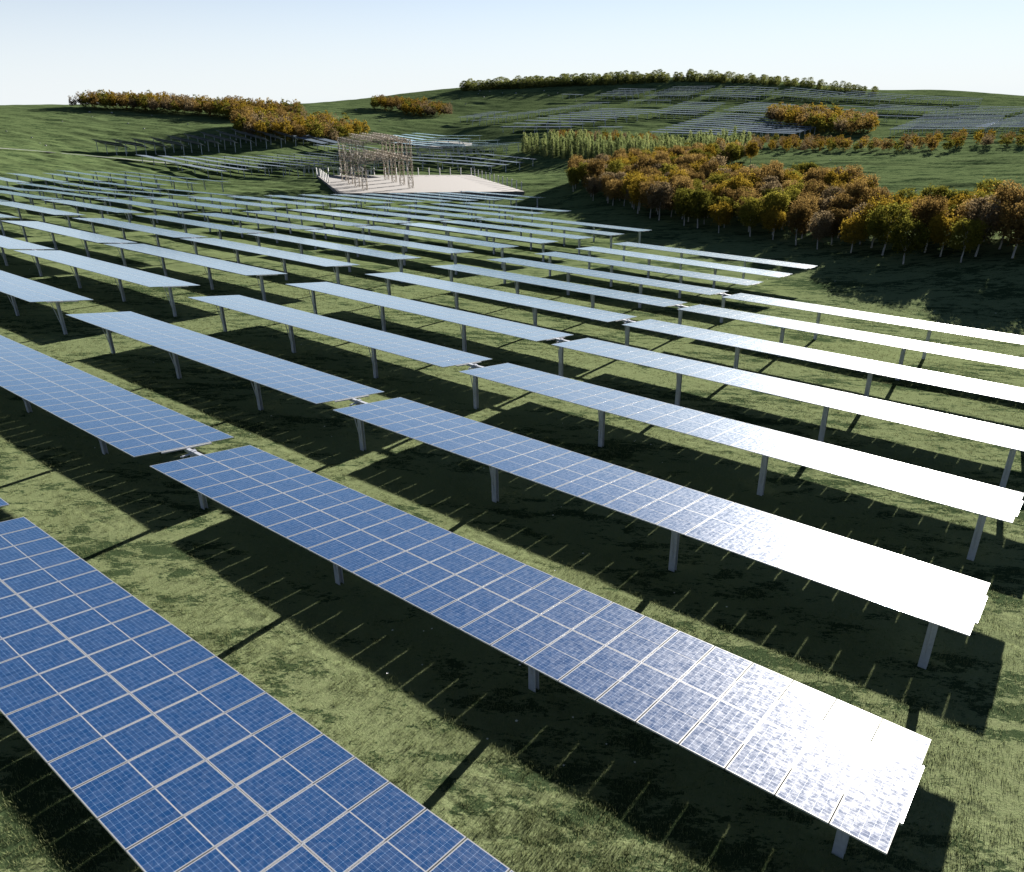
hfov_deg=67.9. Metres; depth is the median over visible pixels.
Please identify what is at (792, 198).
autumn tree
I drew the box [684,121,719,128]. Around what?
solar table
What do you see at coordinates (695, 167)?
autumn tree
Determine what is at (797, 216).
autumn tree
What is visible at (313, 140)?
solar table
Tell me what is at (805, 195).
autumn tree
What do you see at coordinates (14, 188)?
solar table
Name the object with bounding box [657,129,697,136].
solar table
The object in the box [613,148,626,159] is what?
autumn tree
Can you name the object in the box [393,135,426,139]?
solar table
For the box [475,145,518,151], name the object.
solar table
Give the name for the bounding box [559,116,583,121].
solar table
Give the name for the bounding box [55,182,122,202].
solar table
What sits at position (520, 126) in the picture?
solar table
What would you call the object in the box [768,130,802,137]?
solar table
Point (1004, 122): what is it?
solar table
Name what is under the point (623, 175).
autumn tree
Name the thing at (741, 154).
autumn tree
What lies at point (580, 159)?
autumn tree
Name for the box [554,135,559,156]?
lime conifer
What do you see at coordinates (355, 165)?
solar table
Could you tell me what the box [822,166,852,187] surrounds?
autumn tree
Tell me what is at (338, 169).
solar table
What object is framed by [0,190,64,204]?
solar table
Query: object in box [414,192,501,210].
solar table
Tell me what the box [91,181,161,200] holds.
solar table
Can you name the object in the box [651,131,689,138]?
solar table
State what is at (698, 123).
solar table
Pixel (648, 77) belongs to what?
ridge tree
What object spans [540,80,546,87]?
ridge tree
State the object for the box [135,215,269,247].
solar table
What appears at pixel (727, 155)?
autumn tree
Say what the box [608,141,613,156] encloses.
lime conifer
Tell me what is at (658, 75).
ridge tree
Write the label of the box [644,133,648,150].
lime conifer
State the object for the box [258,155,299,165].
solar table
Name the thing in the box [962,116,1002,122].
solar table
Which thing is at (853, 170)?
autumn tree
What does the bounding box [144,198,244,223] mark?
solar table
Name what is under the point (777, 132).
solar table
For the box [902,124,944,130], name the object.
solar table
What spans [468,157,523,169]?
solar table
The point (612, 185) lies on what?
autumn tree
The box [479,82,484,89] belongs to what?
ridge tree
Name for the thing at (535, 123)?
solar table
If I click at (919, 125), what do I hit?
solar table
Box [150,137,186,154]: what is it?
solar table
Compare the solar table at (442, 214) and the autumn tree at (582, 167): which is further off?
the autumn tree at (582, 167)
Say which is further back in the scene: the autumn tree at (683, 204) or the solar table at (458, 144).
the solar table at (458, 144)
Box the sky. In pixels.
[0,0,1023,104]
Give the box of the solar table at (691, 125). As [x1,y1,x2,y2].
[673,125,709,132]
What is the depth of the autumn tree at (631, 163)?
218.97 m
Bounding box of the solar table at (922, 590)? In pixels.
[333,397,989,668]
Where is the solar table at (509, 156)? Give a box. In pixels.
[485,154,532,165]
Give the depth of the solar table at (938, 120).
402.48 m
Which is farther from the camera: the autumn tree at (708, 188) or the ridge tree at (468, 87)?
the ridge tree at (468, 87)
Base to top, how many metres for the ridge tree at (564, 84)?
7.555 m
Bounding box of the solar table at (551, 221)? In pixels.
[510,216,649,242]
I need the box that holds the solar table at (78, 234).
[3,221,136,257]
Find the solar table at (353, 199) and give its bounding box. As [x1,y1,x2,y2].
[302,194,392,215]
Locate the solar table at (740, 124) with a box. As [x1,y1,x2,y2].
[721,123,758,132]
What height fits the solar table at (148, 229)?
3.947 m
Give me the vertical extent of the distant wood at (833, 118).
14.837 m
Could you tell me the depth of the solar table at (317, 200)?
160.81 m
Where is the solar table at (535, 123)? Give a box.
[522,123,548,129]
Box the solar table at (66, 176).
[45,173,105,189]
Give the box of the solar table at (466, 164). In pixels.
[441,162,492,173]
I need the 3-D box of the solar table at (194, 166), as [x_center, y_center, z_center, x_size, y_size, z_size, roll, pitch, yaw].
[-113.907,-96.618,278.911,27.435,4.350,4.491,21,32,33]
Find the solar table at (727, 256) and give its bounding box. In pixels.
[614,242,815,278]
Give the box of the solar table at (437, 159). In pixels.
[415,157,456,164]
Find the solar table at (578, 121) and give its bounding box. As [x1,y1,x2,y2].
[560,121,596,125]
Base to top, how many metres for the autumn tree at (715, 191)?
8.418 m
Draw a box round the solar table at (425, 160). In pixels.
[401,159,442,169]
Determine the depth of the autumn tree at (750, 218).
133.56 m
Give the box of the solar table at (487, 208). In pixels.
[436,203,542,224]
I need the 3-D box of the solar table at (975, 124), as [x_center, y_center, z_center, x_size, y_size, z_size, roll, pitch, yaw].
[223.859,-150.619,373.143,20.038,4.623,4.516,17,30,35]
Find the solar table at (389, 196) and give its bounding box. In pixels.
[362,193,449,212]
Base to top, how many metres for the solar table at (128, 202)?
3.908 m
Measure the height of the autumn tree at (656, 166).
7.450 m
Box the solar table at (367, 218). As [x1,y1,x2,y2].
[289,209,409,235]
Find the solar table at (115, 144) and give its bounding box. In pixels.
[92,139,128,155]
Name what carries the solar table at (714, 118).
on the ground at (984, 285)
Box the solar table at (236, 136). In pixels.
[217,130,254,149]
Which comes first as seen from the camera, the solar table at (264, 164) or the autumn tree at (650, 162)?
the autumn tree at (650, 162)
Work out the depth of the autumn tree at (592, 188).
201.17 m
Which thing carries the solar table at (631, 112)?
on the ground at (984, 285)
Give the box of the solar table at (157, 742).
[0,517,513,871]
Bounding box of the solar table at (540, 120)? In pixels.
[526,120,558,125]
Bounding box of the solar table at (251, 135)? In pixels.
[233,129,269,148]
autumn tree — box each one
[564,167,581,191]
[568,158,581,167]
[570,154,584,162]
[577,162,593,188]
[581,173,598,193]
[584,158,605,177]
[586,176,600,200]
[594,153,610,163]
[597,171,614,200]
[600,174,614,199]
[604,179,622,205]
[605,159,624,178]
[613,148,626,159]
[614,171,625,200]
[615,153,628,159]
[615,179,625,205]
[620,167,643,206]
[622,164,637,174]
[624,189,633,208]
[626,158,637,165]
[626,172,648,213]
[626,179,640,210]
[627,151,638,159]
[629,147,642,155]
[629,150,639,156]
[637,154,657,169]
[637,178,665,217]
[640,165,662,178]
[644,181,674,219]
[647,174,667,210]
[651,163,664,170]
[653,146,666,151]
[655,149,670,163]
[656,158,673,169]
[658,162,676,178]
[667,196,678,216]
[668,164,689,184]
[668,175,690,185]
[670,145,686,155]
[672,175,694,218]
[672,186,694,225]
[673,154,692,166]
[676,163,693,177]
[678,168,692,176]
[685,188,712,227]
[688,154,705,165]
[689,148,702,154]
[689,161,701,175]
[690,171,705,184]
[691,180,702,189]
[692,142,705,151]
[694,169,711,182]
[695,154,715,166]
[698,159,718,178]
[702,151,713,158]
[702,182,718,188]
[702,184,718,217]
[703,144,716,156]
[703,173,731,187]
[703,191,718,223]
[704,143,719,150]
[706,169,725,179]
[707,201,732,232]
[708,154,726,167]
[708,179,735,203]
[712,196,737,227]
[714,148,725,160]
[717,167,733,178]
[717,185,738,204]
[720,151,730,161]
[725,142,740,162]
[725,171,738,181]
[726,161,741,172]
[726,173,753,216]
[731,145,745,162]
[731,185,761,215]
[733,166,751,177]
[734,194,766,236]
[736,190,766,231]
[745,139,759,162]
[746,171,761,186]
[751,168,765,178]
[754,181,764,190]
[758,163,785,187]
[759,175,778,187]
[759,187,780,216]
[759,190,790,234]
[759,204,787,239]
[760,180,783,193]
[768,159,784,170]
[772,191,797,229]
[780,167,804,187]
[781,178,798,191]
[783,186,802,223]
[785,170,804,178]
[785,182,812,193]
[785,200,813,244]
[789,163,804,170]
[790,194,819,238]
[797,162,820,174]
[799,190,822,215]
[801,178,830,196]
[802,166,829,186]
[806,210,835,248]
[817,196,840,218]
[818,185,844,210]
[819,206,851,244]
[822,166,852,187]
[825,178,846,191]
[827,192,858,237]
[828,165,848,179]
[837,211,867,252]
[840,164,863,181]
[840,177,870,208]
[846,172,867,184]
[848,202,870,243]
[851,176,875,192]
[856,173,880,187]
[857,193,895,247]
[861,185,893,207]
[863,201,912,254]
[875,192,904,213]
[886,216,932,263]
[892,187,919,201]
[903,196,914,203]
[904,194,925,214]
[905,195,942,232]
[911,191,950,252]
[919,183,952,200]
[926,209,962,256]
[941,191,968,233]
[942,187,973,201]
[946,203,967,234]
[947,216,991,262]
[949,196,994,236]
[964,187,989,201]
[964,193,1003,256]
[972,190,1006,213]
[973,176,1002,196]
[978,185,1002,196]
[987,179,1023,248]
[994,200,1023,257]
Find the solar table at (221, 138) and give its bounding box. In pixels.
[201,132,237,152]
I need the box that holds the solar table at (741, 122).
[727,121,763,128]
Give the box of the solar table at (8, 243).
[0,235,52,265]
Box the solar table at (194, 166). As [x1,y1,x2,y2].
[175,163,223,179]
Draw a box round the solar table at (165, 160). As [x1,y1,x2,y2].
[139,155,181,169]
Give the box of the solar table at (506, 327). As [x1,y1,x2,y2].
[286,282,572,351]
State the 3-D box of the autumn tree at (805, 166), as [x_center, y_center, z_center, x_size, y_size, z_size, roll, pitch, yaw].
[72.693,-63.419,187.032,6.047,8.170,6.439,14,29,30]
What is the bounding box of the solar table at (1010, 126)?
[1000,126,1022,132]
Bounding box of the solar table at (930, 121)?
[909,121,951,127]
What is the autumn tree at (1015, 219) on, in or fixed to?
on the ground at (984, 285)
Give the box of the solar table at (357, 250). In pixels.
[248,233,419,282]
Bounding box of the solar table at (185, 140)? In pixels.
[167,135,203,151]
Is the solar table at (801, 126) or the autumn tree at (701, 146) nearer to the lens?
the autumn tree at (701, 146)
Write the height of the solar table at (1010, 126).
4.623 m
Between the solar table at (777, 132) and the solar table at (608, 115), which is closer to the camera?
the solar table at (777, 132)
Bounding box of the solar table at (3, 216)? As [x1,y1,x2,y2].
[0,214,18,236]
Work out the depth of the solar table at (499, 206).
162.34 m
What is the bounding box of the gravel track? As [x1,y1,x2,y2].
[1,148,192,164]
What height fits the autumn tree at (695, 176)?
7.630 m
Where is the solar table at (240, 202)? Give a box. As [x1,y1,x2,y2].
[187,197,286,221]
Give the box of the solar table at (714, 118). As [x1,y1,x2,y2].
[698,118,732,123]
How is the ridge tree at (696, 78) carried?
on the ground at (984, 285)
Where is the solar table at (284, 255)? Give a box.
[180,237,358,284]
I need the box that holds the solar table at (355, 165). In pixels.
[325,164,376,172]
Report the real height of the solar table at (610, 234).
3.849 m
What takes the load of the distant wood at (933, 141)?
on the ground at (984, 285)
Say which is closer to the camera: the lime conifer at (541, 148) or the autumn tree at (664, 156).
the autumn tree at (664, 156)
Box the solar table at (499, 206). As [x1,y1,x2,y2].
[465,202,568,221]
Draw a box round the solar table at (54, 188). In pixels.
[17,183,78,200]
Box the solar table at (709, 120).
[692,119,726,126]
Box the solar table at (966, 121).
[952,121,994,127]
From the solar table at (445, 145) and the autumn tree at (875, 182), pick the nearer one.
the autumn tree at (875, 182)
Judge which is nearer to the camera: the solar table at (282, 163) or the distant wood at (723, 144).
the distant wood at (723, 144)
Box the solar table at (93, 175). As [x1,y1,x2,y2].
[57,170,108,184]
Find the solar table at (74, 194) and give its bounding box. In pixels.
[29,189,114,209]
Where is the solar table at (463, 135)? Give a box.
[446,135,481,139]
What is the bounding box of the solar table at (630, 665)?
[150,445,930,858]
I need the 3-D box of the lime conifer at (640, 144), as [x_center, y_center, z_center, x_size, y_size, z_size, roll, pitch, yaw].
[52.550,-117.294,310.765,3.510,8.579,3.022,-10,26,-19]
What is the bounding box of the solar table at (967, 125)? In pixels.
[942,125,990,132]
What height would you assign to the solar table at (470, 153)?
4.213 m
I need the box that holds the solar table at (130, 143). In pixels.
[113,139,148,154]
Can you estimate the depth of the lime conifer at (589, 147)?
326.67 m
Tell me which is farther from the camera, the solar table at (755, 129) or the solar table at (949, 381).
the solar table at (755, 129)
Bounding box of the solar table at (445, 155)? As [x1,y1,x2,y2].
[423,155,466,159]
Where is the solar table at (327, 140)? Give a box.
[303,135,337,145]
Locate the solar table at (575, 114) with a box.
[560,114,591,120]
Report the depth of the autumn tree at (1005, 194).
103.71 m
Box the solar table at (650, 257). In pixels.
[576,246,790,288]
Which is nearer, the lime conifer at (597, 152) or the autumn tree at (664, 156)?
the autumn tree at (664, 156)
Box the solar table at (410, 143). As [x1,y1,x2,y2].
[391,142,427,149]
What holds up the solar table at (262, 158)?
on the ground at (984, 285)
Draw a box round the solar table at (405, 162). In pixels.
[377,160,426,169]
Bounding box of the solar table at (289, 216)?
[242,211,366,238]
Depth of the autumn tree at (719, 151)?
253.92 m
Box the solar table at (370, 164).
[345,163,389,172]
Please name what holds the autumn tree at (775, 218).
on the ground at (984, 285)
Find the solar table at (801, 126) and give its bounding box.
[785,125,815,133]
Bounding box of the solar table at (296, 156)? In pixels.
[273,154,315,165]
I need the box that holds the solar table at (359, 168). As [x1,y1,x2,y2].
[334,167,388,175]
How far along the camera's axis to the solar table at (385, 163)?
307.77 m
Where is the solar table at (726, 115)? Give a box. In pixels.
[709,114,741,120]
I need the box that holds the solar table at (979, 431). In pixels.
[551,338,1023,487]
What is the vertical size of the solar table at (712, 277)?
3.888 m
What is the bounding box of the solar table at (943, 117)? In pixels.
[919,117,959,123]
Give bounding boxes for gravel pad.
[317,175,524,199]
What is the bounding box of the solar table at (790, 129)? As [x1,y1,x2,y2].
[773,129,806,136]
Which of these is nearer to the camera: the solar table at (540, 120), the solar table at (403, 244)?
the solar table at (403, 244)
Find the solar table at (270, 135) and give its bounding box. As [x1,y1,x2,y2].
[249,128,284,147]
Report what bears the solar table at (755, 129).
on the ground at (984, 285)
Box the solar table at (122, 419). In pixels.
[0,335,233,456]
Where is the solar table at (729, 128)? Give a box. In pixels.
[710,126,747,132]
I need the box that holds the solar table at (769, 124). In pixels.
[754,123,784,128]
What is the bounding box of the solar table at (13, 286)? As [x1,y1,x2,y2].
[0,270,92,334]
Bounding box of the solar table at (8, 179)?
[0,177,29,190]
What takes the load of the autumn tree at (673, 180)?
on the ground at (984, 285)
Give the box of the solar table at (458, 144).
[438,144,476,149]
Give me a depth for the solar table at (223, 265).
77.86 m
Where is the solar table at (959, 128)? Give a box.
[936,128,985,134]
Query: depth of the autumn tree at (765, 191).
141.78 m
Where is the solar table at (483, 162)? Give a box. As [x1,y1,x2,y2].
[456,160,508,172]
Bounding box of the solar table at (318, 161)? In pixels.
[300,160,340,166]
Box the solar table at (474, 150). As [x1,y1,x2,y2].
[450,150,493,156]
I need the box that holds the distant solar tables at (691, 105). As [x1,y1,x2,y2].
[460,86,1023,121]
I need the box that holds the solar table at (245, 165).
[224,163,265,175]
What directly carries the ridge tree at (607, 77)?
on the ground at (984, 285)
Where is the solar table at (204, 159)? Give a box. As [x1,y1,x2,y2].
[182,156,226,168]
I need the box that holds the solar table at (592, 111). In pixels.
[578,111,604,116]
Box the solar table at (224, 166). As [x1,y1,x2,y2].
[199,163,247,177]
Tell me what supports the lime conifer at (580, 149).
on the ground at (984, 285)
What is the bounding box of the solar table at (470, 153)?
[451,153,484,159]
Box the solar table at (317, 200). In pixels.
[264,195,358,214]
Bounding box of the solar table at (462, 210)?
[402,204,515,226]
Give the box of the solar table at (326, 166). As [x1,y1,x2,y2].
[305,165,353,174]
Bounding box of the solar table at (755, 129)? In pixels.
[736,128,767,133]
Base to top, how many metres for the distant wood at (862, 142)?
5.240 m
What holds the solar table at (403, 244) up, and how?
on the ground at (984, 285)
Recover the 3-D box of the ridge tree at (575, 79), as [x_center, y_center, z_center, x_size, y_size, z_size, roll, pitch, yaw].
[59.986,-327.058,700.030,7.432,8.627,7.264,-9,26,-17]
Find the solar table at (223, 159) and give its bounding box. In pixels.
[201,156,242,168]
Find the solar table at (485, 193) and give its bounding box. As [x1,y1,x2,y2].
[460,191,545,207]
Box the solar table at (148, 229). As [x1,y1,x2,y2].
[74,218,204,246]
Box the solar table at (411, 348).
[188,295,491,377]
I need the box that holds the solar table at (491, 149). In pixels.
[463,147,506,155]
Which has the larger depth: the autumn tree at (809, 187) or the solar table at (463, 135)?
the solar table at (463, 135)
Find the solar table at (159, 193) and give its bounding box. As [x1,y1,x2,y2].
[123,190,199,206]
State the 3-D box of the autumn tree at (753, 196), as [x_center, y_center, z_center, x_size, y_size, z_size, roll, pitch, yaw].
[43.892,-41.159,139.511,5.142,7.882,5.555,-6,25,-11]
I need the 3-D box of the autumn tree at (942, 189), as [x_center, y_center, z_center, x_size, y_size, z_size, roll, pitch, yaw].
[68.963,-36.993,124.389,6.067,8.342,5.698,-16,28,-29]
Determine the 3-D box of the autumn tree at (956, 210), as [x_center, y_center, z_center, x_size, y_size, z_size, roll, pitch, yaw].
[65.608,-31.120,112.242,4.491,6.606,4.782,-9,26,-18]
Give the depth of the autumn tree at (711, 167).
188.97 m
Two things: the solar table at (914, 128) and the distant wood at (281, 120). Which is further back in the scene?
the distant wood at (281, 120)
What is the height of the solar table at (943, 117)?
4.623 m
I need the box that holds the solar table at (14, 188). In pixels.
[0,185,35,203]
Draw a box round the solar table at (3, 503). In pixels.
[0,498,8,506]
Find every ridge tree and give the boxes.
[465,80,470,90]
[471,83,478,90]
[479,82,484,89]
[484,82,489,89]
[489,80,495,88]
[498,81,505,88]
[518,80,524,88]
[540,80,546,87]
[548,76,554,85]
[558,78,566,86]
[574,76,580,84]
[578,74,586,84]
[586,79,591,85]
[602,75,609,84]
[612,72,620,82]
[626,74,631,83]
[645,74,651,82]
[654,74,660,82]
[686,71,694,81]
[692,73,700,80]
[699,75,705,81]
[710,75,717,81]
[716,73,722,81]
[724,72,730,81]
[749,75,755,83]
[762,75,768,84]
[773,76,780,85]
[807,81,813,87]
[860,86,867,92]
[872,87,878,93]
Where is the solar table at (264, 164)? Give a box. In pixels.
[242,162,285,173]
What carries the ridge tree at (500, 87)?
on the ground at (984, 285)
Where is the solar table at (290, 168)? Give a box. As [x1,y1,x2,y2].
[267,168,313,176]
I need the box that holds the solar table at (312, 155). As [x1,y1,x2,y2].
[294,154,333,162]
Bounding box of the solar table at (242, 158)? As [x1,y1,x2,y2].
[222,156,265,168]
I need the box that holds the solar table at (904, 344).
[675,304,1023,380]
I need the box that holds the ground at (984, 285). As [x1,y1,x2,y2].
[0,77,1023,871]
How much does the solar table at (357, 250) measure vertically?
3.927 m
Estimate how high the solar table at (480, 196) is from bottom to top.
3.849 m
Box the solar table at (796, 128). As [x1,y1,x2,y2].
[779,127,810,135]
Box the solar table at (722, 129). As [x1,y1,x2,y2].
[704,128,742,136]
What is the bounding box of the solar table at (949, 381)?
[622,319,1023,402]
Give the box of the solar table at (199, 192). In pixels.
[166,189,238,203]
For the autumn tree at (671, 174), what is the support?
on the ground at (984, 285)
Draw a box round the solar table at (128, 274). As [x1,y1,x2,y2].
[13,249,199,316]
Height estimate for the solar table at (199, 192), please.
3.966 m
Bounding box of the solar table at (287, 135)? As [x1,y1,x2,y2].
[265,129,298,144]
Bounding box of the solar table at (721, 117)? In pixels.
[702,116,737,119]
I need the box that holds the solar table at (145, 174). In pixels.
[119,171,172,182]
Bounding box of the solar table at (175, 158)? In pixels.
[158,155,203,169]
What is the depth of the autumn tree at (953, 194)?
119.05 m
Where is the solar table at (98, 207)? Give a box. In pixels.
[45,199,143,229]
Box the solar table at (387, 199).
[330,194,425,214]
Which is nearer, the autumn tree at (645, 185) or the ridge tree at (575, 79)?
the autumn tree at (645, 185)
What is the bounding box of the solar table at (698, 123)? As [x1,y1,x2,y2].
[679,123,716,130]
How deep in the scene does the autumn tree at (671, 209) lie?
162.37 m
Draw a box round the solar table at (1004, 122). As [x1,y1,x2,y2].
[991,122,1015,129]
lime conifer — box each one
[521,132,527,152]
[523,137,529,153]
[529,136,534,154]
[534,138,538,153]
[539,138,543,155]
[543,142,547,156]
[547,131,551,149]
[549,136,554,157]
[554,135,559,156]
[560,137,565,155]
[561,142,565,158]
[567,133,571,154]
[569,139,574,156]
[569,144,572,158]
[572,132,576,152]
[578,140,583,158]
[583,138,589,159]
[585,134,590,156]
[589,140,594,157]
[594,142,599,160]
[599,139,604,156]
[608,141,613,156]
[625,134,629,154]
[638,138,642,150]
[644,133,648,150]
[665,136,669,149]
[746,131,751,144]
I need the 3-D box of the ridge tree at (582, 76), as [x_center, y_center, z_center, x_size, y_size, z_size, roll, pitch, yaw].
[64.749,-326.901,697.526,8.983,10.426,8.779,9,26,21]
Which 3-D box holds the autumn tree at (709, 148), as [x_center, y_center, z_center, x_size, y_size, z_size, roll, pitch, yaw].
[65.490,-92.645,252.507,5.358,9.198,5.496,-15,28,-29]
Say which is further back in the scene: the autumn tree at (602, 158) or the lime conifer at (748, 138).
the lime conifer at (748, 138)
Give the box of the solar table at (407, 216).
[331,207,451,229]
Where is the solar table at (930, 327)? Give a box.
[719,293,1023,358]
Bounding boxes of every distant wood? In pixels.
[68,89,306,116]
[229,105,369,140]
[370,94,453,115]
[550,129,657,143]
[684,137,753,157]
[750,132,844,151]
[765,102,879,134]
[840,135,888,150]
[886,126,1023,150]
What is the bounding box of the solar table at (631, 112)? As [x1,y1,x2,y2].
[614,112,648,117]
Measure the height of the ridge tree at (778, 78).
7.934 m
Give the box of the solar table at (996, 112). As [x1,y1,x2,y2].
[974,112,1013,118]
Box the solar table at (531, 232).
[440,220,593,254]
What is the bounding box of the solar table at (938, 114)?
[922,114,960,119]
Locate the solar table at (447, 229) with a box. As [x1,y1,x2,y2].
[402,223,558,261]
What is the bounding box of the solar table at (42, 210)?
[0,201,82,228]
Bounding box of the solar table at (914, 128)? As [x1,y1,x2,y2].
[890,128,935,135]
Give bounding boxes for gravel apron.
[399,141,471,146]
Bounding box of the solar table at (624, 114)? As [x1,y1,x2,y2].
[603,113,639,117]
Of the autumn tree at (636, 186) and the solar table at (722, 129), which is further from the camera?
the solar table at (722, 129)
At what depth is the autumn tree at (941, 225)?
105.05 m
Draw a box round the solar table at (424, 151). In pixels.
[403,151,446,156]
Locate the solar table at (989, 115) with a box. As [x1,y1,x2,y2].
[962,115,1003,120]
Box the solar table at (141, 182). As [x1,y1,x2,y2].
[106,177,165,195]
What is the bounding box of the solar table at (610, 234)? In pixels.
[478,218,620,248]
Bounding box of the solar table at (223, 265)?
[105,243,286,301]
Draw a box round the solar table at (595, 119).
[573,118,607,124]
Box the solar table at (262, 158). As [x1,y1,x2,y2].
[242,156,282,165]
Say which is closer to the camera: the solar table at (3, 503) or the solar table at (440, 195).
the solar table at (3, 503)
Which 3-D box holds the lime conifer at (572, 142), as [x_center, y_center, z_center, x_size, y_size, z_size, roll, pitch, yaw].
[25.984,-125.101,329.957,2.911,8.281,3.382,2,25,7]
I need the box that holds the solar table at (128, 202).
[97,198,197,222]
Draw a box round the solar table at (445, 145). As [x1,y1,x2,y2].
[428,145,465,151]
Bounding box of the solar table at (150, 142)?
[132,138,168,154]
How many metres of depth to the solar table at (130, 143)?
347.19 m
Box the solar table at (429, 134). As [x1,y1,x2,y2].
[414,133,444,139]
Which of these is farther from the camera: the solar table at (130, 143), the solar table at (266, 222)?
the solar table at (130, 143)
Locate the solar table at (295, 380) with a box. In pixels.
[66,311,383,409]
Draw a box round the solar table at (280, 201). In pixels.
[227,196,326,217]
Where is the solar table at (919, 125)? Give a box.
[898,125,941,132]
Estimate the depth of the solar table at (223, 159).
313.19 m
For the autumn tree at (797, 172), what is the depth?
171.38 m
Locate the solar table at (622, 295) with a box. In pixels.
[431,264,687,319]
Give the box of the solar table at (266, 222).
[192,213,323,242]
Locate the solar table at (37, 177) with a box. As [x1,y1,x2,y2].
[8,173,66,189]
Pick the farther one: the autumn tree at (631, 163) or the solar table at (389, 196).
the autumn tree at (631, 163)
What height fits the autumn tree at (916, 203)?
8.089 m
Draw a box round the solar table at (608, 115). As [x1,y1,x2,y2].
[593,115,627,121]
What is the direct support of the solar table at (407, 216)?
on the ground at (984, 285)
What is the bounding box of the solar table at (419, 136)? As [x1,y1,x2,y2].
[402,134,434,141]
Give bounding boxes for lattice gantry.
[337,132,413,190]
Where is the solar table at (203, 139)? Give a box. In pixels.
[185,134,221,150]
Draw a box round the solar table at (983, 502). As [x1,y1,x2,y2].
[459,363,1023,560]
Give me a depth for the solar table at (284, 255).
84.73 m
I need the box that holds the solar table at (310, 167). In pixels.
[288,167,333,175]
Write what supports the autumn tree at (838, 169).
on the ground at (984, 285)
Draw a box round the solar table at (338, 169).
[317,168,368,177]
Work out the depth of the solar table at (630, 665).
20.33 m
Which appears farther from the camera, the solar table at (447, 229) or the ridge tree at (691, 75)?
the ridge tree at (691, 75)
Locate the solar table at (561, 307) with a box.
[365,272,636,326]
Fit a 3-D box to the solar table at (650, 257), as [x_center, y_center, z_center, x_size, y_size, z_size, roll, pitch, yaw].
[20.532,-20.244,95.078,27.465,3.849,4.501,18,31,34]
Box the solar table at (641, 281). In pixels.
[487,258,727,307]
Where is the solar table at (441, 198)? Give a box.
[389,193,475,210]
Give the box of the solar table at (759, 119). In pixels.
[738,118,772,124]
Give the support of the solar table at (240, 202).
on the ground at (984, 285)
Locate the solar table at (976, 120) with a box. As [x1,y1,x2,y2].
[954,120,998,126]
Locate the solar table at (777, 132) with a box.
[760,132,795,136]
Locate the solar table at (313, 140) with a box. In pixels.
[292,135,326,149]
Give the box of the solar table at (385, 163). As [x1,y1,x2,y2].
[361,162,406,171]
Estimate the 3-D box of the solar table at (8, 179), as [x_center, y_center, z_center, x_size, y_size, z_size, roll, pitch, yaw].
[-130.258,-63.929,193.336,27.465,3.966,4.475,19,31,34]
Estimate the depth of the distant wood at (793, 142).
307.68 m
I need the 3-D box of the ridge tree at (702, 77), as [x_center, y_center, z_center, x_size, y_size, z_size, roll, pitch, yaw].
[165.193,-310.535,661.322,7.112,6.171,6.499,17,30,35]
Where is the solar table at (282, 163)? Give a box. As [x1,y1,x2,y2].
[259,161,305,172]
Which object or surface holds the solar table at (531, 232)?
on the ground at (984, 285)
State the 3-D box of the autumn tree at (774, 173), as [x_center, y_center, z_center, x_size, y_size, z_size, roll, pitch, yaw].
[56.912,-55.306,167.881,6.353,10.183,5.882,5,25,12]
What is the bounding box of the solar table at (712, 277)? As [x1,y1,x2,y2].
[535,252,761,297]
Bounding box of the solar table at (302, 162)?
[277,160,324,169]
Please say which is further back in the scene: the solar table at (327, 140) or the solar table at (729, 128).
the solar table at (327, 140)
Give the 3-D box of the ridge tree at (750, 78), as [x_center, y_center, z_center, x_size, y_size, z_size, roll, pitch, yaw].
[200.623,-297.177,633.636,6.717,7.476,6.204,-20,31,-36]
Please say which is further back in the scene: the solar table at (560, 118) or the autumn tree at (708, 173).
the solar table at (560, 118)
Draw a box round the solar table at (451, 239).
[359,226,518,267]
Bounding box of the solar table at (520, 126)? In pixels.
[502,126,536,132]
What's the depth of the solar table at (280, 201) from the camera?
153.79 m
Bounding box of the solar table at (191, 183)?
[138,177,199,193]
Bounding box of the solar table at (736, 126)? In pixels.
[716,124,754,133]
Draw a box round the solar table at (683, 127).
[665,127,703,133]
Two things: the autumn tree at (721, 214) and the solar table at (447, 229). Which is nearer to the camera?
the solar table at (447, 229)
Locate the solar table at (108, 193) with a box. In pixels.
[79,190,159,208]
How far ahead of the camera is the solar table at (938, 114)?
435.59 m
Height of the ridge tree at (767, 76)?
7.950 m
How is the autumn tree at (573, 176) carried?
on the ground at (984, 285)
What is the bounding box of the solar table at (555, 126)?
[537,126,572,128]
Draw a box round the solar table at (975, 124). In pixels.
[946,124,991,129]
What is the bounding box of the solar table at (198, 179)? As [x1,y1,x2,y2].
[168,176,225,191]
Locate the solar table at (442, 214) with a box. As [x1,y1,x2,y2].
[365,206,486,225]
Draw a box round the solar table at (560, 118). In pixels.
[539,117,571,123]
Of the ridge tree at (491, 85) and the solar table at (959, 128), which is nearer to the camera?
the solar table at (959, 128)
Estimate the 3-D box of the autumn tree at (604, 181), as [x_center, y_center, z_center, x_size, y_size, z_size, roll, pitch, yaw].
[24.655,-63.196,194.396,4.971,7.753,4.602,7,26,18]
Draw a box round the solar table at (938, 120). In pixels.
[913,120,953,126]
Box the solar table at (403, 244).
[305,229,472,274]
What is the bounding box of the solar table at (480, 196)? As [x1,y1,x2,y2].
[436,192,523,209]
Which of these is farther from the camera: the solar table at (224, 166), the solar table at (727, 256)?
the solar table at (224, 166)
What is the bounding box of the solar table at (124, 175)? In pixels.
[92,171,140,184]

